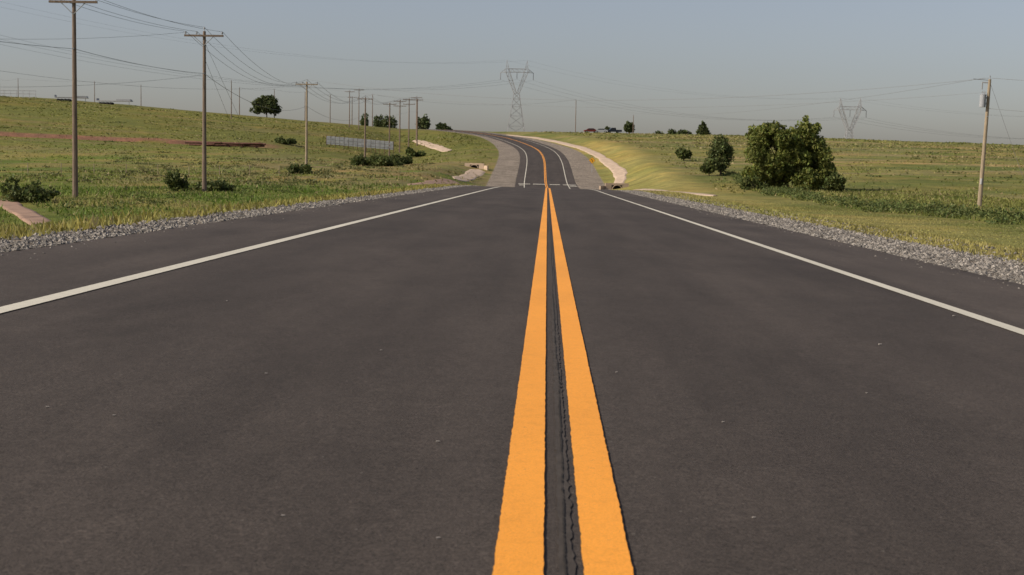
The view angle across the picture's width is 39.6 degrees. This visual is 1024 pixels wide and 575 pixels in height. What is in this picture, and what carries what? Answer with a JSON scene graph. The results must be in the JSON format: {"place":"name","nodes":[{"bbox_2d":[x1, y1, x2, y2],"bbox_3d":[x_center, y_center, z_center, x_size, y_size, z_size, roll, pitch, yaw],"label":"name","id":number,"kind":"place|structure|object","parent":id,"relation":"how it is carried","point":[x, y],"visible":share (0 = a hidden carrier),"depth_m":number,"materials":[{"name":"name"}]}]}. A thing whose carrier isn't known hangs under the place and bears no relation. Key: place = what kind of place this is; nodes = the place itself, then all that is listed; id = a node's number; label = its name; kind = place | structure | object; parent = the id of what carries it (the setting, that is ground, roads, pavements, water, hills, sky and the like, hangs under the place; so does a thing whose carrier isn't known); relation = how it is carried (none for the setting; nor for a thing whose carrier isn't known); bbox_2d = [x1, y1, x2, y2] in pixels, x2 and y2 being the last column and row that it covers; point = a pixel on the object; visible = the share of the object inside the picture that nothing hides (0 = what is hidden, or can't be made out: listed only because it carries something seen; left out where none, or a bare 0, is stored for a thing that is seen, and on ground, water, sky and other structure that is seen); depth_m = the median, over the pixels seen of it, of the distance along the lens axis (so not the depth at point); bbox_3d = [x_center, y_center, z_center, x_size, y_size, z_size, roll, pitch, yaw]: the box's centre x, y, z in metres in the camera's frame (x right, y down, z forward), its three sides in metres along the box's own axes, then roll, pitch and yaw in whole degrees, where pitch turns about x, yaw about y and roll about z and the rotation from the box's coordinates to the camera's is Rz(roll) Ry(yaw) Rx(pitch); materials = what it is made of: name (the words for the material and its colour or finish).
{"place":"outdoors","nodes":[
{"label":"outdoors","id":0,"kind":"place"},
{"bbox_2d":[0,129,1023,574],"bbox_3d":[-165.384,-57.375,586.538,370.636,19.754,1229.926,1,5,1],"label":"road","id":1,"kind":"structure","parent":0,"point":[868,429],"depth_m":6.11,"materials":[{"name":"grey asphalt"}]},
{"bbox_2d":[0,135,526,312],"bbox_3d":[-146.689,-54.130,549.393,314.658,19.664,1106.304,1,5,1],"label":"white edge line","id":2,"kind":"object","parent":1,"relation":"on","point":[18,305],"visible":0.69,"depth_m":11.94,"materials":[{"name":"paint"}]},
{"bbox_2d":[46,300,954,538],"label":"pebbles","id":3,"kind":"object","parent":1,"relation":"on","point":[439,441],"visible":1,"depth_m":5.19,"materials":[{"name":"grey stone"}]},
{"bbox_2d":[463,131,546,574],"bbox_3d":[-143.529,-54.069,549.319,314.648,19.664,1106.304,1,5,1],"label":"yellow road line","id":4,"kind":"object","parent":1,"relation":"on","point":[519,548],"visible":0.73,"depth_m":4.74,"materials":[{"name":"paint"}]},
{"bbox_2d":[548,196,566,574],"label":"road joint crack","id":5,"kind":"object","parent":1,"relation":"on","point":[563,520],"visible":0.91,"depth_m":4.96,"materials":[{"name":"black asphalt"}]},
{"bbox_2d":[548,191,576,574],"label":"road joint strip","id":6,"kind":"object","parent":1,"relation":"on","point":[570,564],"visible":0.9,"depth_m":4.72,"materials":[{"name":"grey asphalt"}]},
{"bbox_2d":[500,136,632,574],"bbox_3d":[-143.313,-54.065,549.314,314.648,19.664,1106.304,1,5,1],"label":"yellow road line","id":7,"kind":"object","parent":1,"relation":"on","point":[604,549],"visible":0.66,"depth_m":4.79,"materials":[{"name":"paint"}]},
{"bbox_2d":[437,129,1023,334],"bbox_3d":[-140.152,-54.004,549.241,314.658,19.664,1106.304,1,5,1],"label":"white edge line","id":8,"kind":"object","parent":1,"relation":"on","point":[983,318],"visible":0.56,"depth_m":14.12,"materials":[{"name":"paint"}]},
{"bbox_2d":[0,96,1023,280],"bbox_3d":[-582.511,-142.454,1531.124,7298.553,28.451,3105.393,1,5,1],"label":"ground","id":9,"kind":"structure","parent":0,"point":[645,168],"depth_m":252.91,"materials":[{"name":"green plant"}]},
{"bbox_2d":[0,90,35,97],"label":"pipe fence","id":10,"kind":"object","parent":9,"relation":"on","point":[16,93],"visible":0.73,"depth_m":443.46,"materials":[{"name":"white metal"}]},
{"bbox_2d":[0,174,49,202],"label":"shrub","id":11,"kind":"object","parent":9,"relation":"on","point":[33,191],"visible":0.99,"depth_m":74.94,"materials":[{"name":"green plant"}]},
{"bbox_2d":[0,200,50,224],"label":"drainage channel","id":12,"kind":"object","parent":9,"relation":"on","point":[21,212],"visible":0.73,"depth_m":59.22,"materials":[{"name":"concrete"}]},
{"bbox_2d":[12,185,59,198],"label":"shrub","id":13,"kind":"object","parent":9,"relation":"on","point":[53,192],"visible":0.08,"depth_m":79.07,"materials":[{"name":"green plant"}]},
{"bbox_2d":[54,95,88,101],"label":"flatbed trailer","id":14,"kind":"object","parent":9,"relation":"on","point":[83,97],"visible":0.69,"depth_m":446.24,"materials":[{"name":"white metal"}]},
{"bbox_2d":[49,0,97,196],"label":"utility pole","id":15,"kind":"object","parent":9,"relation":"on","point":[74,134],"visible":0.91,"depth_m":87.94,"materials":[{"name":"brown wood"}]},
{"bbox_2d":[96,98,132,104],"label":"flatbed trailer","id":16,"kind":"object","parent":9,"relation":"on","point":[110,102],"visible":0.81,"depth_m":448.10,"materials":[{"name":"white metal"}]},
{"bbox_2d":[27,163,279,174],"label":"wire fence","id":17,"kind":"object","parent":9,"relation":"on","point":[182,171],"visible":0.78,"depth_m":174.14,"materials":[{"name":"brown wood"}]},
{"bbox_2d":[163,168,188,190],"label":"shrub","id":18,"kind":"object","parent":9,"relation":"on","point":[175,181],"visible":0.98,"depth_m":107.99,"materials":[{"name":"green plant"}]},
{"bbox_2d":[184,27,223,190],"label":"utility pole","id":19,"kind":"object","parent":9,"relation":"on","point":[204,164],"visible":0.98,"depth_m":108.79,"materials":[{"name":"brown wood"}]},
{"bbox_2d":[192,179,236,190],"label":"shrub","id":20,"kind":"object","parent":9,"relation":"on","point":[216,185],"visible":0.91,"depth_m":110.70,"materials":[{"name":"green plant"}]},
{"bbox_2d":[185,142,265,147],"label":"rusty pipe stack","id":21,"kind":"object","parent":9,"relation":"on","point":[230,144],"visible":0.87,"depth_m":292.21,"materials":[{"name":"metal"}]},
{"bbox_2d":[231,79,231,118],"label":"utility pole","id":22,"kind":"object","parent":9,"relation":"on","point":[231,99],"visible":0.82,"depth_m":403.03,"materials":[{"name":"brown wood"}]},
{"bbox_2d":[249,94,281,116],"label":"oak tree","id":23,"kind":"object","parent":9,"relation":"on","point":[269,101],"visible":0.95,"depth_m":474.89,"materials":[{"name":"green plant"}]},
{"bbox_2d":[274,136,296,143],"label":"shrub","id":24,"kind":"object","parent":9,"relation":"on","point":[280,140],"visible":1,"depth_m":301.52,"materials":[{"name":"green plant"}]},
{"bbox_2d":[287,162,312,173],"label":"shrub","id":25,"kind":"object","parent":9,"relation":"on","point":[294,168],"visible":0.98,"depth_m":185.30,"materials":[{"name":"green plant"}]},
{"bbox_2d":[295,82,317,163],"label":"utility pole","id":26,"kind":"object","parent":9,"relation":"on","point":[306,141],"visible":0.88,"depth_m":188.53,"materials":[{"name":"brown wood"}]},
{"bbox_2d":[346,91,353,126],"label":"utility pole","id":27,"kind":"object","parent":9,"relation":"on","point":[349,105],"visible":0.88,"depth_m":428.24,"materials":[{"name":"grey wood"}]},
{"bbox_2d":[326,135,393,154],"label":"panel barrier","id":28,"kind":"object","parent":9,"relation":"on","point":[354,142],"visible":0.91,"depth_m":317.26,"materials":[{"name":"grey metal"}]},
{"bbox_2d":[357,96,372,156],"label":"utility pole","id":29,"kind":"object","parent":9,"relation":"on","point":[364,128],"visible":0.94,"depth_m":269.17,"materials":[{"name":"brown wood"}]},
{"bbox_2d":[348,153,384,165],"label":"shrub","id":30,"kind":"object","parent":9,"relation":"on","point":[356,160],"visible":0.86,"depth_m":238.13,"materials":[{"name":"green plant"}]},
{"bbox_2d":[372,93,372,126],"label":"utility pole","id":31,"kind":"object","parent":9,"relation":"on","point":[372,110],"visible":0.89,"depth_m":468.01,"materials":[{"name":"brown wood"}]},
{"bbox_2d":[373,156,404,165],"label":"shrub","id":32,"kind":"object","parent":9,"relation":"on","point":[382,161],"visible":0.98,"depth_m":236.66,"materials":[{"name":"green plant"}]},
{"bbox_2d":[383,103,396,155],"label":"utility pole","id":33,"kind":"object","parent":9,"relation":"on","point":[389,123],"visible":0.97,"depth_m":316.72,"materials":[{"name":"brown wood"}]},
{"bbox_2d":[379,154,412,164],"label":"shrub","id":34,"kind":"object","parent":9,"relation":"on","point":[407,159],"visible":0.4,"depth_m":260.40,"materials":[{"name":"green plant"}]},
{"bbox_2d":[394,100,405,152],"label":"utility pole","id":35,"kind":"object","parent":9,"relation":"on","point":[400,101],"visible":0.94,"depth_m":336.55,"materials":[{"name":"brown wood"}]},
{"bbox_2d":[403,98,414,146],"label":"utility pole","id":36,"kind":"object","parent":9,"relation":"on","point":[409,104],"visible":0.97,"depth_m":354.46,"materials":[{"name":"brown wood"}]},
{"bbox_2d":[411,96,418,131],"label":"utility pole","id":37,"kind":"object","parent":9,"relation":"on","point":[416,111],"visible":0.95,"depth_m":393.02,"materials":[{"name":"brown wood"}]},
{"bbox_2d":[405,147,426,156],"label":"shrub","id":38,"kind":"object","parent":9,"relation":"on","point":[411,152],"visible":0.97,"depth_m":318.12,"materials":[{"name":"green plant"}]},
{"bbox_2d":[416,98,417,145],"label":"utility pole","id":39,"kind":"object","parent":9,"relation":"on","point":[417,126],"visible":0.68,"depth_m":370.52,"materials":[{"name":"brown wood"}]},
{"bbox_2d":[413,140,450,151],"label":"drainage channel","id":40,"kind":"object","parent":9,"relation":"on","point":[439,148],"visible":0.91,"depth_m":355.55,"materials":[{"name":"concrete"}]},
{"bbox_2d":[407,178,459,184],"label":"drainage channel","id":41,"kind":"object","parent":9,"relation":"on","point":[438,181],"visible":0.49,"depth_m":179.91,"materials":[{"name":"concrete"}]},
{"bbox_2d":[435,122,452,129],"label":"tree","id":42,"kind":"object","parent":9,"relation":"on","point":[441,126],"visible":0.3,"depth_m":585.90,"materials":[{"name":"green plant"}]},
{"bbox_2d":[452,169,485,181],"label":"drainage channel","id":43,"kind":"object","parent":9,"relation":"on","point":[469,174],"visible":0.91,"depth_m":223.88,"materials":[{"name":"concrete"}]},
{"bbox_2d":[459,163,488,169],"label":"culvert headwall","id":44,"kind":"object","parent":9,"relation":"on","point":[478,165],"visible":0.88,"depth_m":244.04,"materials":[{"name":"concrete"}]},
{"bbox_2d":[0,97,1023,224],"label":"weeds","id":45,"kind":"object","parent":9,"relation":"on","point":[809,194],"visible":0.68,"depth_m":134.42,"materials":[{"name":"green plant"}]},
{"bbox_2d":[500,60,533,131],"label":"transmission tower","id":46,"kind":"structure","parent":9,"relation":"on","point":[524,72],"depth_m":693.31,"materials":[{"name":"metal"}]},
{"bbox_2d":[0,0,1023,181],"bbox_3d":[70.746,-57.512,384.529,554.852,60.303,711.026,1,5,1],"label":"power lines","id":47,"kind":"object","parent":46,"relation":"attached to","point":[282,85],"visible":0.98,"depth_m":152.54,"materials":[{"name":"metal"}]},
{"bbox_2d":[509,135,626,182],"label":"drainage channel","id":48,"kind":"object","parent":9,"relation":"on","point":[618,172],"visible":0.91,"depth_m":267.60,"materials":[{"name":"concrete"}]},
{"bbox_2d":[584,128,595,131],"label":"parked car","id":49,"kind":"object","parent":9,"relation":"on","point":[590,130],"visible":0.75,"depth_m":469.98,"materials":[{"name":"red paint"}]},
{"bbox_2d":[596,128,607,132],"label":"parked car","id":50,"kind":"object","parent":9,"relation":"on","point":[601,130],"visible":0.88,"depth_m":469.88,"materials":[{"name":"silver metal"}]},
{"bbox_2d":[599,183,628,189],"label":"culvert headwall","id":51,"kind":"object","parent":9,"relation":"on","point":[614,185],"visible":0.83,"depth_m":202.93,"materials":[{"name":"concrete"}]},
{"bbox_2d":[608,128,621,132],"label":"parked pickup truck","id":52,"kind":"object","parent":9,"relation":"on","point":[613,130],"visible":0.83,"depth_m":471.81,"materials":[{"name":"paint"}]},
{"bbox_2d":[623,121,634,132],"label":"tree","id":53,"kind":"object","parent":9,"relation":"on","point":[628,127],"visible":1,"depth_m":485.56,"materials":[{"name":"green plant"}]},
{"bbox_2d":[359,113,900,140],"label":"distant treeline","id":54,"kind":"object","parent":9,"relation":"on","point":[424,122],"visible":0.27,"depth_m":553.12,"materials":[{"name":"green plant"}]},
{"bbox_2d":[635,189,717,195],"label":"drainage channel","id":55,"kind":"object","parent":9,"relation":"on","point":[703,194],"visible":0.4,"depth_m":157.62,"materials":[{"name":"concrete"}]},
{"bbox_2d":[674,147,692,160],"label":"shrub","id":56,"kind":"object","parent":9,"relation":"on","point":[682,153],"visible":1,"depth_m":242.80,"materials":[{"name":"green plant"}]},
{"bbox_2d":[696,121,710,134],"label":"cedar tree","id":57,"kind":"object","parent":9,"relation":"on","point":[703,128],"visible":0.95,"depth_m":472.85,"materials":[{"name":"green plant"}]},
{"bbox_2d":[699,158,717,175],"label":"shrub","id":58,"kind":"object","parent":9,"relation":"on","point":[709,166],"visible":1,"depth_m":201.27,"materials":[{"name":"green plant"}]},
{"bbox_2d":[705,134,735,174],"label":"cedar tree","id":59,"kind":"object","parent":9,"relation":"on","point":[722,154],"visible":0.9,"depth_m":202.80,"materials":[{"name":"green plant"}]},
{"bbox_2d":[739,173,763,189],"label":"shrub","id":60,"kind":"object","parent":9,"relation":"on","point":[745,182],"visible":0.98,"depth_m":169.83,"materials":[{"name":"green plant"}]},
{"bbox_2d":[741,115,836,189],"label":"oak tree","id":61,"kind":"object","parent":9,"relation":"on","point":[801,157],"visible":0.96,"depth_m":170.51,"materials":[{"name":"green plant"}]},
{"bbox_2d":[823,171,846,191],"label":"shrub","id":62,"kind":"object","parent":9,"relation":"on","point":[835,181],"visible":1,"depth_m":166.29,"materials":[{"name":"green plant"}]},
{"bbox_2d":[833,98,866,138],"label":"transmission tower","id":63,"kind":"structure","parent":9,"relation":"on","point":[845,126],"depth_m":702.73,"materials":[{"name":"metal"}]},
{"bbox_2d":[977,76,990,206],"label":"utility pole","id":64,"kind":"object","parent":9,"relation":"on","point":[983,102],"visible":0.98,"depth_m":122.27,"materials":[{"name":"brown wood"}]},
{"bbox_2d":[0,185,1023,288],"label":"gravel","id":65,"kind":"structure","parent":0,"point":[912,250],"depth_m":23.27,"materials":[{"name":"grey gravel"}]},
{"bbox_2d":[0,0,1023,144],"label":"sky","id":66,"kind":"structure","parent":0,"point":[744,49],"materials":[{"name":"grey"}]}
]}

